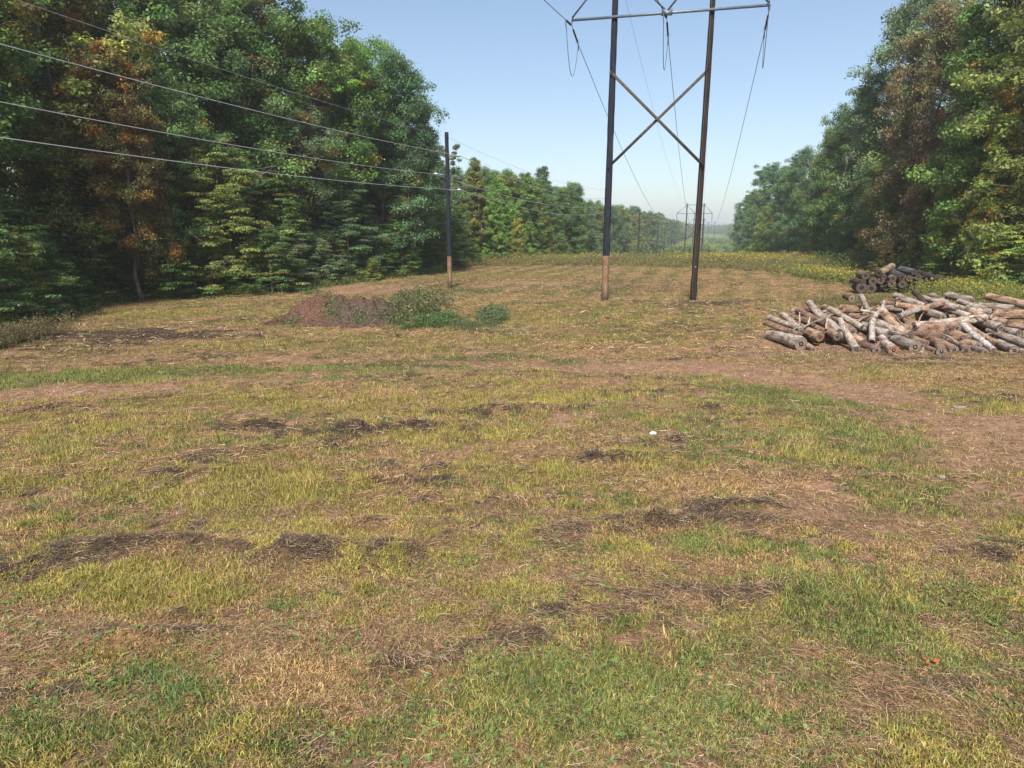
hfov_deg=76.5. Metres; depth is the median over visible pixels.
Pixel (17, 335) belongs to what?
dry weeds
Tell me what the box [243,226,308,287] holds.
understorey tree
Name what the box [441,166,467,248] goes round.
oak tree
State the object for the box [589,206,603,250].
vine covered tree
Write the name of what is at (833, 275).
tall weeds
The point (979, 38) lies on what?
vine covered tree
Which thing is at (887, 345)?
log
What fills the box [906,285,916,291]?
log
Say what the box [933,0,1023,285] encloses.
vine covered tree
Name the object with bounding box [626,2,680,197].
power line wire
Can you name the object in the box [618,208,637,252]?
conical tree
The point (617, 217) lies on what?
oak tree
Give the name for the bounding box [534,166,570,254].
conical tree
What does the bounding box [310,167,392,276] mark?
conifer tree
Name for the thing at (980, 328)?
log
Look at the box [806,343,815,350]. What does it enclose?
log
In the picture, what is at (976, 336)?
log
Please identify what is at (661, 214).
oak tree
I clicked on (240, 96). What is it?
oak tree
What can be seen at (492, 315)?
weed clump
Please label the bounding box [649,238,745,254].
meadow
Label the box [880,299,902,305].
log
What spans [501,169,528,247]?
oak tree
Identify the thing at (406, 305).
weed clump
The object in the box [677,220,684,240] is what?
oak tree
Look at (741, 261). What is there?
goldenrod
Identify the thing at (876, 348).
log
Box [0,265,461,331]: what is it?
wood edge weeds
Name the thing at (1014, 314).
log
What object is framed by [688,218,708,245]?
two pole pylon
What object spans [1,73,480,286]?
woods interior
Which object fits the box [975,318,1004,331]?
log
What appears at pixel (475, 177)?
conical tree
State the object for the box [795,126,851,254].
vine covered tree
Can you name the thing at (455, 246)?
understorey tree
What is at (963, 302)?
log
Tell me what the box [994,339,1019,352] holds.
log
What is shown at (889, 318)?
log
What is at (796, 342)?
log
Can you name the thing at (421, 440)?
grass
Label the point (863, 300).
log
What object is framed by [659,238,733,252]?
distant brush
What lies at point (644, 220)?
vine covered tree
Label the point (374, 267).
understorey tree
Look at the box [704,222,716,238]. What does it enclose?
two pole pylon
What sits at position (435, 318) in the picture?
weed clump
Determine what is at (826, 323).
branch
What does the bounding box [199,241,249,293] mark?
understorey tree
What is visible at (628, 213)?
vine covered tree
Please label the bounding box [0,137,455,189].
power line wire
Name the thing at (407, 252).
understorey tree
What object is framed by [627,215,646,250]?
conical tree
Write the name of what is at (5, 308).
understorey tree
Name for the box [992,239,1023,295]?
understorey tree
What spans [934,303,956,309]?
log
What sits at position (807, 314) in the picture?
log
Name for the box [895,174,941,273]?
vine covered tree
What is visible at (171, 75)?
oak tree
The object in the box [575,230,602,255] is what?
understorey tree
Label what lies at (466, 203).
vine covered tree
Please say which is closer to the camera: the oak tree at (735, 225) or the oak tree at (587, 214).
the oak tree at (587, 214)
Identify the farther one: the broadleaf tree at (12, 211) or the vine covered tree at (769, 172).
the vine covered tree at (769, 172)
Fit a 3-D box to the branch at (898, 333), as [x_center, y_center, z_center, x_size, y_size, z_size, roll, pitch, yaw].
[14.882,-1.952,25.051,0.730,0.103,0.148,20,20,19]
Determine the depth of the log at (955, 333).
25.29 m
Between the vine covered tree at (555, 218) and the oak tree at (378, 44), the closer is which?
the oak tree at (378, 44)
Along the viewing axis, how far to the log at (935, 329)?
25.37 m
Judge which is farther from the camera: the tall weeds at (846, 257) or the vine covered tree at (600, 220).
the vine covered tree at (600, 220)
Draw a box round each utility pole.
[434,132,460,286]
[637,211,639,255]
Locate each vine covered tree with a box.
[396,126,462,266]
[452,176,484,262]
[481,196,510,261]
[485,174,519,263]
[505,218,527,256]
[517,180,558,258]
[538,194,564,253]
[560,197,588,255]
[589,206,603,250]
[594,203,612,241]
[598,205,615,250]
[625,209,635,243]
[630,211,649,249]
[640,214,649,252]
[645,216,659,249]
[662,220,669,241]
[664,219,673,242]
[729,214,745,251]
[737,188,763,254]
[748,162,780,252]
[764,187,790,253]
[788,208,800,253]
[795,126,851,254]
[796,205,812,251]
[803,189,829,254]
[815,170,850,254]
[821,116,878,257]
[840,153,893,260]
[870,138,925,261]
[873,184,911,263]
[888,0,1023,274]
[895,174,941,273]
[922,157,973,276]
[929,130,992,271]
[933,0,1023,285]
[947,0,1023,293]
[951,172,1011,282]
[958,88,1023,278]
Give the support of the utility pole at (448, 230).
on the ground at (660, 275)
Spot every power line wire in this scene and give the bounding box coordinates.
[0,44,458,155]
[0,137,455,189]
[1,102,430,173]
[18,0,442,135]
[438,175,596,207]
[450,138,592,188]
[461,156,604,198]
[461,190,600,214]
[579,47,676,220]
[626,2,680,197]
[668,44,693,224]
[712,35,763,223]
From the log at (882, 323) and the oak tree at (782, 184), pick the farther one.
the oak tree at (782, 184)
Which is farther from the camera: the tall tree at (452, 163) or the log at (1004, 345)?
the tall tree at (452, 163)
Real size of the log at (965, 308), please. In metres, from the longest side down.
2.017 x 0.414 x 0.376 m
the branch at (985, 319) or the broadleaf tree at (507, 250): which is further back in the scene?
the broadleaf tree at (507, 250)
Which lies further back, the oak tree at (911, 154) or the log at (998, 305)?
the oak tree at (911, 154)
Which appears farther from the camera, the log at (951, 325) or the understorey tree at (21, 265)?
the understorey tree at (21, 265)
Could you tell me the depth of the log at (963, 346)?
23.76 m
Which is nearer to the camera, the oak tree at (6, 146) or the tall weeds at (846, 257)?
the oak tree at (6, 146)
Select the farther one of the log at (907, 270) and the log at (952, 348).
the log at (907, 270)
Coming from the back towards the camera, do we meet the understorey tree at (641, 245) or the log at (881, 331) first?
the understorey tree at (641, 245)
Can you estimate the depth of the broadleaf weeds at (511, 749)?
6.61 m
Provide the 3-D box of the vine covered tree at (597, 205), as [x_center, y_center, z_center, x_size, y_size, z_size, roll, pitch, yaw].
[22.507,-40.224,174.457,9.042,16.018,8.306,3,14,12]
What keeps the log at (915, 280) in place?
on the log at (910, 287)
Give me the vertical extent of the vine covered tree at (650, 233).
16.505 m
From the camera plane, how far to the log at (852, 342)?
24.52 m
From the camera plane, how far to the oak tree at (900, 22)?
64.96 m
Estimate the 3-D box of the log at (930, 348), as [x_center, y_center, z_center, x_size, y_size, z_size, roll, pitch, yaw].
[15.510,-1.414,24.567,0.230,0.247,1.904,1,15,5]
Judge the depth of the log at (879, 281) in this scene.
45.08 m
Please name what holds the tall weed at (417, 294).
on the ground at (660, 275)
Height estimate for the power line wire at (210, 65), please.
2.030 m
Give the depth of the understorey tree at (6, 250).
29.86 m
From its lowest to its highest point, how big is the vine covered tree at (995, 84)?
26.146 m
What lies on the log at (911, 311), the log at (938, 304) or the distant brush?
the log at (938, 304)
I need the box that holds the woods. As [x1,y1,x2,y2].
[677,221,739,240]
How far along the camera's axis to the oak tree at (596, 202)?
199.54 m
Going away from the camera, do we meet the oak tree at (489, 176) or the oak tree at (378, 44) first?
the oak tree at (378, 44)
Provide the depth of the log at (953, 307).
27.03 m
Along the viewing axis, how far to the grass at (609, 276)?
57.12 m
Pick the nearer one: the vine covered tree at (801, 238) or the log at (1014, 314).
the log at (1014, 314)
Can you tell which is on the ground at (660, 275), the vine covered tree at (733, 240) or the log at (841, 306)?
the vine covered tree at (733, 240)
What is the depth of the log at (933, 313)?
26.26 m
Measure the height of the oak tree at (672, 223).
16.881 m
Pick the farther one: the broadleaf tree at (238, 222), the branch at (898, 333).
the broadleaf tree at (238, 222)
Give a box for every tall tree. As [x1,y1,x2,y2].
[209,0,348,271]
[288,32,393,273]
[435,143,477,262]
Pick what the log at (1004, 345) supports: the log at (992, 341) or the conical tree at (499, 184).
the log at (992, 341)
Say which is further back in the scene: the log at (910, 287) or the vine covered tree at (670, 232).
the vine covered tree at (670, 232)
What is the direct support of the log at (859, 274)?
on the log at (870, 280)
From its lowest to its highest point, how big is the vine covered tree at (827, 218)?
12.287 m
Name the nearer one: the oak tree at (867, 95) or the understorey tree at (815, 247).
the oak tree at (867, 95)
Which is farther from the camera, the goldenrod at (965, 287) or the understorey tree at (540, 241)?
the understorey tree at (540, 241)
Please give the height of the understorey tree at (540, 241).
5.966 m
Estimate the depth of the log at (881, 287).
46.19 m
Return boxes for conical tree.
[451,203,478,258]
[458,157,502,262]
[474,189,509,258]
[482,177,534,253]
[506,172,544,255]
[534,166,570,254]
[538,218,556,256]
[586,203,599,250]
[611,220,627,252]
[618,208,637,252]
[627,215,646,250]
[747,206,773,253]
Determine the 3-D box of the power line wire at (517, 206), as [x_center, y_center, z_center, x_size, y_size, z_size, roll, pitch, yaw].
[5.424,-20.380,75.578,0.036,1.270,58.153,5,14,18]
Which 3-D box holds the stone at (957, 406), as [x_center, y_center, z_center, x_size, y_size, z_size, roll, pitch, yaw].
[11.519,0.600,16.728,0.324,0.103,0.265,0,14,0]
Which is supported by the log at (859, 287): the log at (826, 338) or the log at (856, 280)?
the log at (856, 280)
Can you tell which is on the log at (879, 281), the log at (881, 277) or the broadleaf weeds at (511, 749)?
the log at (881, 277)
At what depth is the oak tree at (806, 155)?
113.74 m
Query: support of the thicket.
on the ground at (660, 275)
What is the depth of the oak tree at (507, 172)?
101.14 m
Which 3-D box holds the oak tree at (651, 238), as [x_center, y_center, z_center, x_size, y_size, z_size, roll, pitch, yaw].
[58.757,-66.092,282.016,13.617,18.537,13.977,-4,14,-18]
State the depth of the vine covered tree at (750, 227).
174.53 m
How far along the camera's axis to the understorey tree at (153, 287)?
42.90 m
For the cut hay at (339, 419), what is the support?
on the ground at (660, 275)
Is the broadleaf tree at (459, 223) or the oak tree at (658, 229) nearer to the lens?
the broadleaf tree at (459, 223)
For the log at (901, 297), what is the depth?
27.38 m
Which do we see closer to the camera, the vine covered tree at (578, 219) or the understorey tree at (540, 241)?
the understorey tree at (540, 241)
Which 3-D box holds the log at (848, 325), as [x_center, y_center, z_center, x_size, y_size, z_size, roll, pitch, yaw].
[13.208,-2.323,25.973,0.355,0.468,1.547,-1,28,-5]
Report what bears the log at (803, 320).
on the log at (817, 326)
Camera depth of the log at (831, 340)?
25.72 m
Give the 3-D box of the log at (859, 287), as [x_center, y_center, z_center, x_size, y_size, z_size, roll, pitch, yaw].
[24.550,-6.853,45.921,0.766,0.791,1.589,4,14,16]
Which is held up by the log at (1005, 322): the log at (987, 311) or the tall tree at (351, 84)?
the log at (987, 311)
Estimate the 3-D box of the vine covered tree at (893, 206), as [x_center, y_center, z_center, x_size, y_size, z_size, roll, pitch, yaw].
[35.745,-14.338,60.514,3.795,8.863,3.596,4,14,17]
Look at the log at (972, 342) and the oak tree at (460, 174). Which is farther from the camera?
the oak tree at (460, 174)
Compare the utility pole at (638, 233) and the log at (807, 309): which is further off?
the utility pole at (638, 233)
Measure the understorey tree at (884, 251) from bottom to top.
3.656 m
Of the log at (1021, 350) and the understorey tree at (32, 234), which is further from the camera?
the understorey tree at (32, 234)
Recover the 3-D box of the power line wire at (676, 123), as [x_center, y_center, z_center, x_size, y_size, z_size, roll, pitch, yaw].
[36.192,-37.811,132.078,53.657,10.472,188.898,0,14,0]
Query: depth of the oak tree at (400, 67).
59.53 m
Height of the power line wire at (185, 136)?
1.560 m
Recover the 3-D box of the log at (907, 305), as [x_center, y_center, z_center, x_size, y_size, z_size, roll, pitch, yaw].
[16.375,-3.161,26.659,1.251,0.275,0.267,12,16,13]
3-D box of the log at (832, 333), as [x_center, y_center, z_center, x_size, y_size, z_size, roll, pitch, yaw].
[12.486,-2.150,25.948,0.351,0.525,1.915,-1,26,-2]
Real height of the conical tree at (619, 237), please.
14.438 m
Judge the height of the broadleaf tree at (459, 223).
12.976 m
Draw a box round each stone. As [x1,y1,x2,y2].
[936,474,946,478]
[952,405,966,408]
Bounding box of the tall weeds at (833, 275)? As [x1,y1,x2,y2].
[765,262,873,284]
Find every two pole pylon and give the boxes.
[565,0,770,299]
[676,203,711,252]
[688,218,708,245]
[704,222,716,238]
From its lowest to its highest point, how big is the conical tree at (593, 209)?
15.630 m
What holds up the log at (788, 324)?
on the log at (784, 316)
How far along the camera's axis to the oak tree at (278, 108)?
48.07 m
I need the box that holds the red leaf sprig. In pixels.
[922,656,939,663]
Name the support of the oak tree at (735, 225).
on the ground at (660, 275)
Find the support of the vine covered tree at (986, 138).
on the ground at (660, 275)
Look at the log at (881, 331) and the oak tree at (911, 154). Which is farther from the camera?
the oak tree at (911, 154)
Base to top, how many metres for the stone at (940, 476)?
0.081 m
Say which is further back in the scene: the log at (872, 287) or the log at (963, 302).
the log at (872, 287)
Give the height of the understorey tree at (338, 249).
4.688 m
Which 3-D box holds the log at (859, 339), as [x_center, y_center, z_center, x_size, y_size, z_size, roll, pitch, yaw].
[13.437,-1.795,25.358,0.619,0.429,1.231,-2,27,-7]
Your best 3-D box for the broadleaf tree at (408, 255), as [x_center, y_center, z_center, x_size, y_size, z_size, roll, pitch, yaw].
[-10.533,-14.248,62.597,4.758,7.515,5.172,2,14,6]
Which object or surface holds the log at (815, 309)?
on the log at (832, 333)
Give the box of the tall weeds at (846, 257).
[774,248,940,272]
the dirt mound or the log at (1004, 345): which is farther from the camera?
the dirt mound
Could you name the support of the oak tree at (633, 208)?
on the ground at (660, 275)
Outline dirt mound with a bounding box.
[260,291,399,327]
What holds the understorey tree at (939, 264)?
on the ground at (660, 275)
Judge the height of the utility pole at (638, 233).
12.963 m
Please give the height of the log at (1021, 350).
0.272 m
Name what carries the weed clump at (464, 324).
on the ground at (660, 275)
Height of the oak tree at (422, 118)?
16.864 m
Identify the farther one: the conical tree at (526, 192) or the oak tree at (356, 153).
the conical tree at (526, 192)
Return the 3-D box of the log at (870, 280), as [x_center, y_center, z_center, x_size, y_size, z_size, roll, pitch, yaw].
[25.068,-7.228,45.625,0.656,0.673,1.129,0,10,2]
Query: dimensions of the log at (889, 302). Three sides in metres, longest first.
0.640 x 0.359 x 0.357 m
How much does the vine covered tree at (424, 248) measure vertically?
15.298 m
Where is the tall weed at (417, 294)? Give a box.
[414,285,422,307]
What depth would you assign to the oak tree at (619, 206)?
260.40 m
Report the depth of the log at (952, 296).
28.34 m
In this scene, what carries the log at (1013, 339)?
on the ground at (660, 275)
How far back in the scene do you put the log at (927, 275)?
45.20 m
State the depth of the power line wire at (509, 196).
62.41 m
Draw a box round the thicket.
[637,247,712,258]
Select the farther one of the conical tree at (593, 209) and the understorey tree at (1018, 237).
the conical tree at (593, 209)
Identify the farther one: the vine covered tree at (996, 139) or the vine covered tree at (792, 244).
the vine covered tree at (792, 244)
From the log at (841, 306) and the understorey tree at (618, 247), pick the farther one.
the understorey tree at (618, 247)
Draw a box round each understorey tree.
[0,214,66,318]
[0,225,78,313]
[0,232,79,320]
[0,307,20,329]
[4,224,92,311]
[34,222,115,305]
[40,254,104,305]
[131,225,222,299]
[143,263,179,297]
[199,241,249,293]
[224,226,325,294]
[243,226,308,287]
[260,218,328,284]
[305,228,369,280]
[305,238,346,281]
[347,236,383,276]
[354,230,406,276]
[360,258,385,281]
[365,219,421,271]
[399,242,421,267]
[414,226,455,270]
[426,243,446,265]
[437,228,469,266]
[457,236,483,264]
[523,226,543,258]
[551,230,569,254]
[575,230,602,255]
[614,244,623,254]
[622,244,630,253]
[639,243,647,254]
[777,244,789,254]
[809,242,822,252]
[836,237,862,265]
[856,242,875,267]
[857,234,909,271]
[868,241,898,273]
[894,240,928,273]
[911,251,943,270]
[921,229,970,278]
[956,224,1023,284]
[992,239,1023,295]
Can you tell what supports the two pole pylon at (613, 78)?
on the ground at (660, 275)
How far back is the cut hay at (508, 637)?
7.46 m
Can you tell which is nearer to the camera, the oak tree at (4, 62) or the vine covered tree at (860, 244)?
the oak tree at (4, 62)
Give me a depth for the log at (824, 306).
27.30 m
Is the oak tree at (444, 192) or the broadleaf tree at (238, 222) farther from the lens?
the oak tree at (444, 192)
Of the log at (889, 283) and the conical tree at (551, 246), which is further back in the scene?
the conical tree at (551, 246)
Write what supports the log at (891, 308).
on the log
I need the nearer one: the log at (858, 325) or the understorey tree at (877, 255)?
the log at (858, 325)
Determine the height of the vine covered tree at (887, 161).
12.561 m
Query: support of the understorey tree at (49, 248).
on the ground at (660, 275)
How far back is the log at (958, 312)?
26.46 m
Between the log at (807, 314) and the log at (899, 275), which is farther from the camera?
the log at (899, 275)
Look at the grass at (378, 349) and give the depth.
28.54 m
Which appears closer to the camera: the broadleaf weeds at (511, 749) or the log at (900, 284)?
the broadleaf weeds at (511, 749)
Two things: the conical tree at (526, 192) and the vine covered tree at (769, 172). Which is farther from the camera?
the vine covered tree at (769, 172)
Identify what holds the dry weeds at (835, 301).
on the ground at (660, 275)
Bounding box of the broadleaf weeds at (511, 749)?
[0,529,1023,767]
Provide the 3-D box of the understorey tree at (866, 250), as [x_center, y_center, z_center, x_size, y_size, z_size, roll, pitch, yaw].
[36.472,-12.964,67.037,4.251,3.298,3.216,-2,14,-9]
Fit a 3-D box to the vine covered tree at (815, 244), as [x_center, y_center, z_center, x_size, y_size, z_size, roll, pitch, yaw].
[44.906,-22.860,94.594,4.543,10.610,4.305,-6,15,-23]
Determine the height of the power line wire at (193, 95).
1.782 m
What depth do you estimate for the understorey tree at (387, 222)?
63.74 m
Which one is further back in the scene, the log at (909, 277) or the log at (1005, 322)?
the log at (909, 277)
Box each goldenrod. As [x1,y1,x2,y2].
[458,249,886,276]
[873,273,1023,308]
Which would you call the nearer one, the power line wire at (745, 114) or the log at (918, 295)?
the log at (918, 295)
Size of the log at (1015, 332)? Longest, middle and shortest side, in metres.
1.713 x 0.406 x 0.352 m
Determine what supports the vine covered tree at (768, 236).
on the ground at (660, 275)
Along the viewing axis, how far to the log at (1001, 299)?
27.39 m
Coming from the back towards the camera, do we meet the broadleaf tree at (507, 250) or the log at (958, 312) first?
the broadleaf tree at (507, 250)
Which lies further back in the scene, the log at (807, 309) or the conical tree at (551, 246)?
the conical tree at (551, 246)
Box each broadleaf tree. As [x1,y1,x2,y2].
[0,188,35,307]
[123,171,203,288]
[170,137,297,290]
[253,173,328,283]
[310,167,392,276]
[379,195,425,274]
[399,160,475,259]
[461,185,510,260]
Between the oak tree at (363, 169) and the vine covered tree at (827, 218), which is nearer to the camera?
the oak tree at (363, 169)
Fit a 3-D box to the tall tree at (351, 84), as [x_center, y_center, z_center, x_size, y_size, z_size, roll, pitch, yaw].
[-15.250,-20.273,58.113,8.237,21.441,10.336,3,14,11]
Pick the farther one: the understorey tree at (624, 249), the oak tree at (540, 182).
the understorey tree at (624, 249)
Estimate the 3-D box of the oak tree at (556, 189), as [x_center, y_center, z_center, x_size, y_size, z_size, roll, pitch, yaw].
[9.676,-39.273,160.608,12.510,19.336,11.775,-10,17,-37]
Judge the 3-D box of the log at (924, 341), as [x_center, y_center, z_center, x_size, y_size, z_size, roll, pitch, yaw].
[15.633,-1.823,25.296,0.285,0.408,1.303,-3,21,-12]
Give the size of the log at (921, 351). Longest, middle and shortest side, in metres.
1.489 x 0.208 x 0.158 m
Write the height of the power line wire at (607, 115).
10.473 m
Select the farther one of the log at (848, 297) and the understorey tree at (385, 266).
the understorey tree at (385, 266)
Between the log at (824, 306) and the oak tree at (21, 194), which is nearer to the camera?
the log at (824, 306)
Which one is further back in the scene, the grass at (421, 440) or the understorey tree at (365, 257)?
the understorey tree at (365, 257)
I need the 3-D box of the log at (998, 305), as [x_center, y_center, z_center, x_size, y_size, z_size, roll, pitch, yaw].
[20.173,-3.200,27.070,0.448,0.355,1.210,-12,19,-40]
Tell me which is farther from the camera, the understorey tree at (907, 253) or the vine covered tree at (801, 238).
the vine covered tree at (801, 238)
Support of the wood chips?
on the ground at (660, 275)
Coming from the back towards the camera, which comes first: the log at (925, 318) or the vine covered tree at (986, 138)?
the vine covered tree at (986, 138)
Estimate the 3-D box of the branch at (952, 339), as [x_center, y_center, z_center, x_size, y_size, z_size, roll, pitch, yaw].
[16.624,-1.718,24.670,0.788,0.153,0.148,40,31,22]
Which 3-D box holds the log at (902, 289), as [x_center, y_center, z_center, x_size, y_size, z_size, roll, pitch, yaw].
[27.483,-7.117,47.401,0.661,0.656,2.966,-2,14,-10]
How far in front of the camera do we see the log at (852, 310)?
27.30 m
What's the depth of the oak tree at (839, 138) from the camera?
90.84 m
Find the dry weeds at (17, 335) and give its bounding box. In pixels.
[0,309,98,349]
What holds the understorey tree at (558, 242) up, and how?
on the ground at (660, 275)
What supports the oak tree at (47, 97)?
on the ground at (660, 275)
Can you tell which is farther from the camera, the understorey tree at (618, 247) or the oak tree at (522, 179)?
the understorey tree at (618, 247)
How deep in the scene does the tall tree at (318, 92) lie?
50.93 m
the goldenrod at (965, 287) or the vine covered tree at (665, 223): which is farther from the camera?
the vine covered tree at (665, 223)
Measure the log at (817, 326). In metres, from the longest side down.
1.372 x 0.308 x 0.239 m
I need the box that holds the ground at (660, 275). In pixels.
[0,233,1023,767]
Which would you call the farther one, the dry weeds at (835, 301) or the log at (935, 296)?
the dry weeds at (835, 301)
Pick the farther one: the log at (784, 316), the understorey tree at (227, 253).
the understorey tree at (227, 253)
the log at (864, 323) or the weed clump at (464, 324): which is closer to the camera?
the log at (864, 323)
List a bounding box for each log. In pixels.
[762,320,801,335]
[765,329,807,349]
[767,315,797,329]
[779,310,812,323]
[779,312,804,333]
[795,307,828,325]
[795,320,824,341]
[802,306,820,312]
[805,323,826,333]
[806,299,841,331]
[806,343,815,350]
[807,334,829,342]
[815,322,840,340]
[821,304,830,313]
[827,306,863,329]
[827,338,837,343]
[830,315,856,333]
[837,317,860,352]
[838,329,845,341]
[839,304,860,309]
[842,293,854,301]
[843,307,870,312]
[848,313,866,321]
[849,278,865,284]
[850,324,890,337]
[850,330,867,345]
[852,283,867,292]
[853,318,876,327]
[855,270,869,278]
[857,330,875,343]
[858,293,871,310]
[858,340,880,352]
[864,314,913,338]
[865,276,876,284]
[866,284,876,292]
[870,273,886,279]
[876,263,895,275]
[876,284,891,292]
[876,306,911,337]
[877,277,884,283]
[877,334,899,353]
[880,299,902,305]
[881,300,894,304]
[884,279,895,286]
[885,305,901,311]
[886,269,905,280]
[886,275,896,280]
[889,312,902,321]
[890,335,920,350]
[892,293,932,308]
[894,302,928,312]
[896,280,906,287]
[897,266,915,274]
[897,306,922,318]
[899,286,907,292]
[904,320,946,339]
[905,274,912,281]
[905,300,945,309]
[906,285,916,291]
[910,272,921,279]
[911,290,927,304]
[911,313,987,329]
[912,279,929,284]
[913,335,929,344]
[916,270,934,279]
[916,309,945,318]
[916,314,945,320]
[918,344,925,354]
[921,343,936,352]
[922,295,959,310]
[925,336,958,352]
[928,293,940,297]
[929,317,961,330]
[930,293,969,311]
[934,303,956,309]
[934,341,946,355]
[941,309,971,316]
[945,291,974,302]
[946,329,971,339]
[946,336,982,346]
[956,299,987,308]
[958,340,970,352]
[961,322,996,352]
[963,309,985,314]
[966,322,993,340]
[969,307,991,313]
[969,345,988,353]
[971,324,984,330]
[973,324,1021,336]
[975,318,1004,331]
[979,302,1014,308]
[985,292,1023,308]
[985,328,1023,347]
[985,337,996,345]
[987,314,1008,326]
[990,308,1023,319]
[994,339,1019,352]
[994,345,1023,353]
[1007,320,1023,329]
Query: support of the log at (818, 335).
on the ground at (660, 275)
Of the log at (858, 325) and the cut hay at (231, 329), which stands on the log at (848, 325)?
the log at (858, 325)
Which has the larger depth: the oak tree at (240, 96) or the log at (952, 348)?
the oak tree at (240, 96)
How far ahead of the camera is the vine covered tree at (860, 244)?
68.24 m
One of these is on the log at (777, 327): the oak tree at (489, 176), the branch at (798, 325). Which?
the branch at (798, 325)
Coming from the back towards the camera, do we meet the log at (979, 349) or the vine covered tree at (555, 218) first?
the vine covered tree at (555, 218)
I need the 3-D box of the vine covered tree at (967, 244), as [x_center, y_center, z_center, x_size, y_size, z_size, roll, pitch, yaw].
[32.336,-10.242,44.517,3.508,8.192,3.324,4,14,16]
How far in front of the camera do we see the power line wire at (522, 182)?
61.89 m
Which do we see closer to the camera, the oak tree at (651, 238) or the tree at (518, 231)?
the tree at (518, 231)
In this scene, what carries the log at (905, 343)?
on the ground at (660, 275)
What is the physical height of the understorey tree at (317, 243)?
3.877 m
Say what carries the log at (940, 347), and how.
on the ground at (660, 275)
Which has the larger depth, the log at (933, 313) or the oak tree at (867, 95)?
the oak tree at (867, 95)
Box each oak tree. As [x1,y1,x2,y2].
[0,0,72,233]
[0,0,172,294]
[0,15,59,216]
[0,67,94,238]
[4,0,188,288]
[18,0,277,288]
[61,38,188,300]
[103,79,253,292]
[113,0,340,276]
[151,0,343,271]
[205,60,286,262]
[221,8,391,271]
[243,92,349,271]
[308,33,438,262]
[325,82,417,261]
[332,48,458,269]
[366,102,469,267]
[399,157,454,249]
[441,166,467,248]
[453,165,512,247]
[488,166,534,255]
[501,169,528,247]
[510,176,555,249]
[551,185,566,197]
[553,181,594,255]
[564,205,601,254]
[588,199,601,205]
[610,204,631,254]
[615,203,629,211]
[628,205,648,232]
[640,210,660,248]
[652,214,663,245]
[656,212,671,221]
[666,221,678,245]
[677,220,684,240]
[677,224,682,239]
[726,197,754,253]
[760,164,809,254]
[770,144,828,247]
[790,101,874,241]
[815,65,940,243]
[827,0,993,235]
[858,0,1011,261]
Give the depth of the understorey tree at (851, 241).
74.11 m
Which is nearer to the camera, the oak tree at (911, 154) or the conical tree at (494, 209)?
the oak tree at (911, 154)
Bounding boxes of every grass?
[0,292,1023,367]
[0,364,1023,521]
[242,263,907,293]
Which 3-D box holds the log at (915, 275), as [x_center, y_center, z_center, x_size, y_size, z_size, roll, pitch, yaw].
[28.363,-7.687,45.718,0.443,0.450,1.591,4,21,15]
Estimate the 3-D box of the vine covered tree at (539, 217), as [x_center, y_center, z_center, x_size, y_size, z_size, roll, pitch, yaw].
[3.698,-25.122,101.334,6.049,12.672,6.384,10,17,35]
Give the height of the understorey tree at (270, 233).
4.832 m
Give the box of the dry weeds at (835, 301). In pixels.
[743,291,1023,308]
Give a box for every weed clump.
[374,281,459,335]
[381,309,479,329]
[448,319,492,331]
[471,302,512,327]
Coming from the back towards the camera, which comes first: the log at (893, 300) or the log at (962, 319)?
the log at (893, 300)
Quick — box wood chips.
[705,321,1022,370]
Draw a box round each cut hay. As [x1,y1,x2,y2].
[0,276,1023,351]
[0,348,1023,508]
[0,495,1023,767]
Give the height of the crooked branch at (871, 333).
1.412 m
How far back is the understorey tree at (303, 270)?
49.65 m
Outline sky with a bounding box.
[7,0,1021,224]
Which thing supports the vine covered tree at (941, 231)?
on the ground at (660, 275)
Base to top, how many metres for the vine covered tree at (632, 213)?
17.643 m
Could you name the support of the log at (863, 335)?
on the ground at (660, 275)
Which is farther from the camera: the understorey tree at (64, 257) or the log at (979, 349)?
the understorey tree at (64, 257)
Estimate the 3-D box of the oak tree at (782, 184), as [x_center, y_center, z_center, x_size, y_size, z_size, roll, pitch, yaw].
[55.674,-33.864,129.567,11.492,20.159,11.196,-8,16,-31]
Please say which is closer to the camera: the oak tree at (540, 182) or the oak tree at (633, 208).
the oak tree at (540, 182)
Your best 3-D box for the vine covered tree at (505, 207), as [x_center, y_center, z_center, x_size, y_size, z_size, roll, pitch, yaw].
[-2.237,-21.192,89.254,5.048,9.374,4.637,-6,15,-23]
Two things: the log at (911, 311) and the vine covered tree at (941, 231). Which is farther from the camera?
the vine covered tree at (941, 231)
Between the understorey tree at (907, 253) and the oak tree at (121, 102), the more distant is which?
the understorey tree at (907, 253)
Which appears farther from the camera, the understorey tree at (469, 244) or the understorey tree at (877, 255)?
the understorey tree at (469, 244)
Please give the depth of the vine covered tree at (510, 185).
96.59 m
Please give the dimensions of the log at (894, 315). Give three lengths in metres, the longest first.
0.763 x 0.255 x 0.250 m
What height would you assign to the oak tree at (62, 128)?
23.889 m
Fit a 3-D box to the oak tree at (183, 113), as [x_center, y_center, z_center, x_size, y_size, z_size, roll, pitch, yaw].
[-22.051,-13.013,44.134,8.596,13.930,8.823,-3,14,-14]
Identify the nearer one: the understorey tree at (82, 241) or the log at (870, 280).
the understorey tree at (82, 241)
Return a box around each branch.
[791,312,799,330]
[800,315,830,328]
[825,312,827,329]
[856,314,886,320]
[860,300,884,343]
[889,330,907,336]
[940,333,958,345]
[969,316,987,321]

